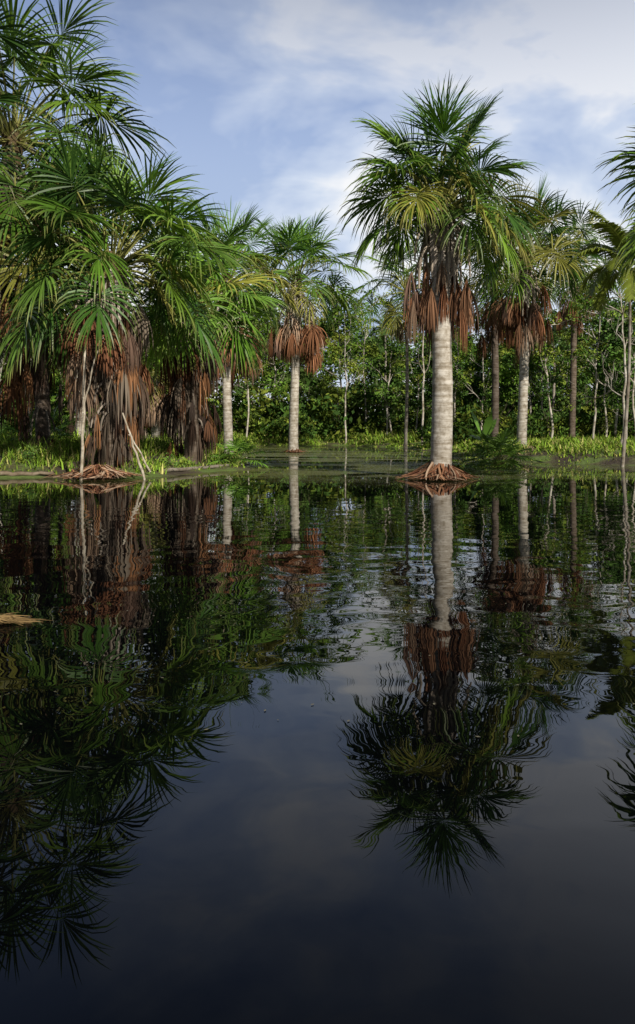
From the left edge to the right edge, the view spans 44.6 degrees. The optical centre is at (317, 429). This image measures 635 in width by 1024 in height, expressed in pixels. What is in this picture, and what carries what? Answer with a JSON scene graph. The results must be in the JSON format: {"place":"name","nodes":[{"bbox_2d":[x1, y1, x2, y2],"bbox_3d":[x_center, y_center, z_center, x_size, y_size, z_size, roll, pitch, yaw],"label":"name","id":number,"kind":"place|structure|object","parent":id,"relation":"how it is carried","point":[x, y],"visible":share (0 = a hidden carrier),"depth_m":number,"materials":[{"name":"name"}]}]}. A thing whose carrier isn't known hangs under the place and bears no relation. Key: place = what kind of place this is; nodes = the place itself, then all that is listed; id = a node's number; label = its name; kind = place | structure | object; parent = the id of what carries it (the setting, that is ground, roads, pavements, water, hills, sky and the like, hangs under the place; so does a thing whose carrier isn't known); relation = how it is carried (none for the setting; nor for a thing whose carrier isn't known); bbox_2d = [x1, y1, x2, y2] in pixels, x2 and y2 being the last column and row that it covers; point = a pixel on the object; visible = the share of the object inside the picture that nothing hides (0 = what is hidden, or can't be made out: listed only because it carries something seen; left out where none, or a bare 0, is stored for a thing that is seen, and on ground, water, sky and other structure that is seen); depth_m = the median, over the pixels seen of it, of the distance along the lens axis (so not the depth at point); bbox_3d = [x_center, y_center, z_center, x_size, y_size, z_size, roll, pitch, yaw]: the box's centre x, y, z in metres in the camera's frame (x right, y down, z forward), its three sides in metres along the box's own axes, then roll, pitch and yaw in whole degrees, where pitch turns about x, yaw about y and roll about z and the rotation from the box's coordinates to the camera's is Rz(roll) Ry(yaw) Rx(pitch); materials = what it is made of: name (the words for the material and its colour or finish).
{"place":"outdoors","nodes":[
{"label":"outdoors","id":0,"kind":"place"},
{"bbox_2d":[0,445,634,1023],"bbox_3d":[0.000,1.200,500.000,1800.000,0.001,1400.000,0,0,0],"label":"water","id":1,"kind":"structure","parent":0,"point":[306,827],"depth_m":2.94,"materials":[{"name":"black liquid"}]},
{"bbox_2d":[0,612,52,625],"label":"floating straw","id":2,"kind":"object","parent":1,"relation":"on","point":[9,618],"visible":1,"depth_m":4.79,"materials":[{"name":"beige plant"}]},
{"bbox_2d":[0,0,176,432],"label":"moriche palm","id":3,"kind":"object","parent":1,"relation":"on","point":[15,143],"visible":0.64,"depth_m":20.56,"materials":[{"name":"green plant"}]},
{"bbox_2d":[122,413,145,479],"bbox_3d":[-4.457,0.403,18.748,0.875,1.631,0.083,0,0,38],"label":"wooden pole","id":4,"kind":"object","parent":1,"relation":"on","point":[138,461],"visible":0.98,"depth_m":18.70,"materials":[{"name":"beige wood"}]},
{"bbox_2d":[127,332,174,438],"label":"moriche palm","id":5,"kind":"object","parent":1,"relation":"on","point":[156,400],"visible":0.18,"depth_m":35.30,"materials":[{"name":"brown plant"}]},
{"bbox_2d":[284,448,308,452],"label":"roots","id":6,"kind":"object","parent":1,"relation":"on","point":[296,451],"visible":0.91,"depth_m":39.72,"materials":[{"name":"plant"}]},
{"bbox_2d":[232,207,373,452],"bbox_3d":[-1.031,-5.133,39.856,7.595,13.080,7.250,0,0,-34],"label":"moriche palm","id":7,"kind":"object","parent":1,"relation":"on","point":[297,342],"visible":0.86,"depth_m":39.37,"materials":[{"name":"green plant"}]},
{"bbox_2d":[16,503,634,736],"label":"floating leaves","id":8,"kind":"object","parent":1,"relation":"on","point":[305,672],"visible":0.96,"depth_m":3.97,"materials":[{"name":"green plant"}]},
{"bbox_2d":[218,428,453,446],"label":"bank grass","id":9,"kind":"structure","parent":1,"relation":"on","point":[369,438],"depth_m":57.63,"materials":[{"name":"green plant"}]},
{"bbox_2d":[346,234,430,450],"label":"moriche palm","id":10,"kind":"object","parent":1,"relation":"on","point":[399,331],"visible":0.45,"depth_m":43.84,"materials":[{"name":"green plant"}]},
{"bbox_2d":[335,71,553,468],"bbox_3d":[3.014,-3.330,19.034,5.445,9.692,5.409,0,0,0],"label":"moriche palm","id":11,"kind":"object","parent":1,"relation":"on","point":[442,304],"visible":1,"depth_m":18.40,"materials":[{"name":"green plant"}]},
{"bbox_2d":[394,461,482,480],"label":"roots","id":12,"kind":"object","parent":11,"relation":"attached to","point":[429,471],"visible":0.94,"depth_m":18.43,"materials":[{"name":"brown plant"}]},
{"bbox_2d":[428,225,559,438],"bbox_3d":[9.112,-4.966,39.867,6.875,12.347,6.083,0,0,-33],"label":"moriche palm","id":13,"kind":"object","parent":1,"relation":"on","point":[492,345],"visible":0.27,"depth_m":39.87,"materials":[{"name":"green plant"}]},
{"bbox_2d":[460,426,538,467],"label":"young palm","id":14,"kind":"object","parent":1,"relation":"on","point":[492,447],"visible":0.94,"depth_m":24.73,"materials":[{"name":"green plant"}]},
{"bbox_2d":[373,431,634,463],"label":"bank grass","id":15,"kind":"structure","parent":1,"relation":"on","point":[559,445],"depth_m":32.05,"materials":[{"name":"green plant"}]},
{"bbox_2d":[461,172,590,446],"bbox_3d":[9.079,-4.943,34.010,6.569,12.300,6.162,0,0,0],"label":"moriche palm","id":16,"kind":"object","parent":1,"relation":"on","point":[523,320],"visible":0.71,"depth_m":33.51,"materials":[{"name":"green plant"}]},
{"bbox_2d":[510,201,628,438],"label":"moriche palm","id":17,"kind":"object","parent":1,"relation":"on","point":[563,302],"visible":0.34,"depth_m":45.56,"materials":[{"name":"green plant"}]},
{"bbox_2d":[594,125,634,291],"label":"moriche palm","id":18,"kind":"object","parent":1,"relation":"on","point":[630,250],"visible":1,"depth_m":17.76,"materials":[{"name":"green plant"}]},
{"bbox_2d":[0,440,634,478],"bbox_3d":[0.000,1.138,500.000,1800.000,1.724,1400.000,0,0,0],"label":"ground","id":19,"kind":"structure","parent":0,"point":[553,458],"depth_m":25.97,"materials":[{"name":"green plant"}]},
{"bbox_2d":[0,252,27,439],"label":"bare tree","id":20,"kind":"object","parent":19,"relation":"on","point":[1,355],"visible":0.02,"depth_m":29.63,"materials":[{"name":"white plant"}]},
{"bbox_2d":[0,471,53,475],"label":"fallen log","id":21,"kind":"object","parent":19,"relation":"on","point":[8,473],"visible":1,"depth_m":19.30,"materials":[{"name":"brown wood"}]},
{"bbox_2d":[1,406,78,440],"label":"young palm","id":22,"kind":"object","parent":19,"relation":"on","point":[64,425],"visible":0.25,"depth_m":30.00,"materials":[{"name":"green plant"}]},
{"bbox_2d":[14,264,101,439],"bbox_3d":[-10.552,-3.300,33.823,5.970,9.463,6.186,0,0,0],"label":"moriche palm","id":23,"kind":"object","parent":19,"relation":"on","point":[78,429],"visible":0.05,"depth_m":33.74,"materials":[{"name":"brown plant"}]},
{"bbox_2d":[1,160,148,449],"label":"moriche palm","id":24,"kind":"object","parent":19,"relation":"on","point":[41,416],"visible":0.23,"depth_m":24.79,"materials":[{"name":"green plant"}]},
{"bbox_2d":[79,346,85,479],"bbox_3d":[-5.570,-0.333,18.392,0.104,3.308,0.286,0,0,12],"label":"wooden pole","id":25,"kind":"object","parent":19,"relation":"on","point":[83,423],"visible":0.91,"depth_m":18.36,"materials":[{"name":"beige wood"}]},
{"bbox_2d":[82,344,98,412],"bbox_3d":[-5.396,-1.260,18.429,0.420,1.747,0.067,0,0,-21],"label":"wooden pole","id":26,"kind":"object","parent":25,"relation":"attached to","point":[89,381],"visible":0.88,"depth_m":18.40,"materials":[{"name":"beige wood"}]},
{"bbox_2d":[41,464,146,479],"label":"fallen palm fronds","id":27,"kind":"object","parent":19,"relation":"on","point":[97,472],"visible":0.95,"depth_m":18.59,"materials":[{"name":"plant"}]},
{"bbox_2d":[0,428,247,474],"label":"bank grass","id":28,"kind":"structure","parent":19,"relation":"on","point":[71,452],"depth_m":22.20,"materials":[{"name":"green plant"}]},
{"bbox_2d":[0,121,259,467],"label":"moriche palm","id":29,"kind":"object","parent":19,"relation":"on","point":[120,376],"visible":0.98,"depth_m":19.32,"materials":[{"name":"green plant"}]},
{"bbox_2d":[128,434,150,471],"bbox_3d":[-4.457,0.599,19.399,0.572,0.976,0.077,0,0,-21],"label":"wooden pole","id":30,"kind":"object","parent":19,"relation":"on","point":[146,465],"visible":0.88,"depth_m":19.41,"materials":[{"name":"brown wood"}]},
{"bbox_2d":[156,463,244,471],"bbox_3d":[-3.216,1.084,22.152,0.126,0.141,4.657,0,0,23],"label":"fallen log","id":31,"kind":"object","parent":19,"relation":"on","point":[187,468],"visible":0.74,"depth_m":21.33,"materials":[{"name":"brown wood"}]},
{"bbox_2d":[123,204,297,463],"bbox_3d":[-3.645,-2.550,23.547,6.182,8.426,5.630,0,0,0],"label":"moriche palm","id":32,"kind":"object","parent":19,"relation":"on","point":[189,407],"visible":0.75,"depth_m":23.18,"materials":[{"name":"green plant"}]},
{"bbox_2d":[147,193,302,453],"bbox_3d":[-3.756,-4.336,31.887,6.374,11.083,6.774,0,0,0],"label":"moriche palm","id":33,"kind":"object","parent":19,"relation":"on","point":[227,386],"visible":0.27,"depth_m":31.80,"materials":[{"name":"green plant"}]},
{"bbox_2d":[208,436,267,467],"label":"young palm","id":34,"kind":"object","parent":19,"relation":"on","point":[239,447],"visible":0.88,"depth_m":23.82,"materials":[{"name":"green plant"}]},
{"bbox_2d":[235,312,270,437],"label":"slender tree","id":35,"kind":"object","parent":19,"relation":"on","point":[244,386],"visible":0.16,"depth_m":56.10,"materials":[{"name":"green plant"}]},
{"bbox_2d":[0,280,634,436],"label":"background forest","id":36,"kind":"object","parent":19,"relation":"on","point":[508,378],"visible":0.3,"depth_m":59.98,"materials":[{"name":"green plant"}]},
{"bbox_2d":[0,375,634,467],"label":"undergrowth","id":37,"kind":"object","parent":19,"relation":"on","point":[312,423],"visible":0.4,"depth_m":58.59,"materials":[{"name":"green plant"}]},
{"bbox_2d":[322,286,369,443],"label":"slender tree","id":38,"kind":"object","parent":19,"relation":"on","point":[341,371],"visible":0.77,"depth_m":57.74,"materials":[{"name":"green plant"}]},
{"bbox_2d":[346,287,396,427],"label":"slender tree","id":39,"kind":"object","parent":19,"relation":"on","point":[365,338],"visible":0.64,"depth_m":59.92,"materials":[{"name":"green plant"}]},
{"bbox_2d":[365,305,402,412],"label":"acai palm","id":40,"kind":"object","parent":19,"relation":"on","point":[383,343],"visible":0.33,"depth_m":65.97,"materials":[{"name":"green plant"}]},
{"bbox_2d":[357,312,413,434],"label":"slender tree","id":41,"kind":"object","parent":19,"relation":"on","point":[400,352],"visible":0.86,"depth_m":58.08,"materials":[{"name":"green plant"}]},
{"bbox_2d":[387,290,430,431],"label":"slender tree","id":42,"kind":"object","parent":19,"relation":"on","point":[419,377],"visible":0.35,"depth_m":59.99,"materials":[{"name":"green plant"}]},
{"bbox_2d":[388,219,462,444],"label":"slender tree","id":43,"kind":"object","parent":19,"relation":"on","point":[422,361],"visible":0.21,"depth_m":49.92,"materials":[{"name":"green plant"}]},
{"bbox_2d":[452,325,475,426],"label":"slender tree","id":44,"kind":"object","parent":19,"relation":"on","point":[459,386],"visible":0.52,"depth_m":51.17,"materials":[{"name":"green plant"}]},
{"bbox_2d":[455,321,503,429],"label":"slender tree","id":45,"kind":"object","parent":19,"relation":"on","point":[486,394],"visible":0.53,"depth_m":49.63,"materials":[{"name":"green plant"}]},
{"bbox_2d":[458,406,512,443],"bbox_3d":[8.060,-0.221,36.079,2.996,1.842,2.347,0,0,27],"label":"wild banana plant","id":46,"kind":"object","parent":19,"relation":"on","point":[489,425],"visible":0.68,"depth_m":35.96,"materials":[{"name":"green plant"}]},
{"bbox_2d":[511,342,564,419],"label":"slender tree","id":47,"kind":"object","parent":19,"relation":"on","point":[532,384],"visible":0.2,"depth_m":49.81,"materials":[{"name":"green plant"}]},
{"bbox_2d":[514,275,576,438],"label":"slender tree","id":48,"kind":"object","parent":19,"relation":"on","point":[549,360],"visible":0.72,"depth_m":41.81,"materials":[{"name":"green plant"}]},
{"bbox_2d":[532,319,586,409],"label":"acai palm","id":49,"kind":"object","parent":19,"relation":"on","point":[553,387],"visible":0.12,"depth_m":54.91,"materials":[{"name":"green plant"}]},
{"bbox_2d":[552,318,601,430],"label":"slender tree","id":50,"kind":"object","parent":19,"relation":"on","point":[565,355],"visible":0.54,"depth_m":47.39,"materials":[{"name":"green plant"}]},
{"bbox_2d":[552,281,632,437],"bbox_3d":[14.118,-3.376,39.700,2.922,9.356,5.259,0,0,-28],"label":"slender tree","id":51,"kind":"object","parent":19,"relation":"on","point":[582,353],"visible":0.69,"depth_m":39.87,"materials":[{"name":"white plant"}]},
{"bbox_2d":[562,306,634,436],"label":"slender tree","id":52,"kind":"object","parent":19,"relation":"on","point":[612,315],"visible":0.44,"depth_m":46.04,"materials":[{"name":"green plant"}]},
{"bbox_2d":[567,209,634,466],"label":"acai palm","id":53,"kind":"object","parent":19,"relation":"on","point":[600,278],"visible":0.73,"depth_m":24.95,"materials":[{"name":"green plant"}]},
{"bbox_2d":[570,253,634,443],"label":"bare tree","id":54,"kind":"object","parent":19,"relation":"on","point":[582,308],"visible":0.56,"depth_m":30.20,"materials":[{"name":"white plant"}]},
{"bbox_2d":[611,300,634,437],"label":"slender tree","id":55,"kind":"object","parent":19,"relation":"on","point":[621,356],"visible":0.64,"depth_m":38.08,"materials":[{"name":"green plant"}]},
{"bbox_2d":[0,0,634,408],"label":"sky","id":56,"kind":"structure","parent":0,"point":[259,100],"materials":[{"name":"blue"}]}
]}

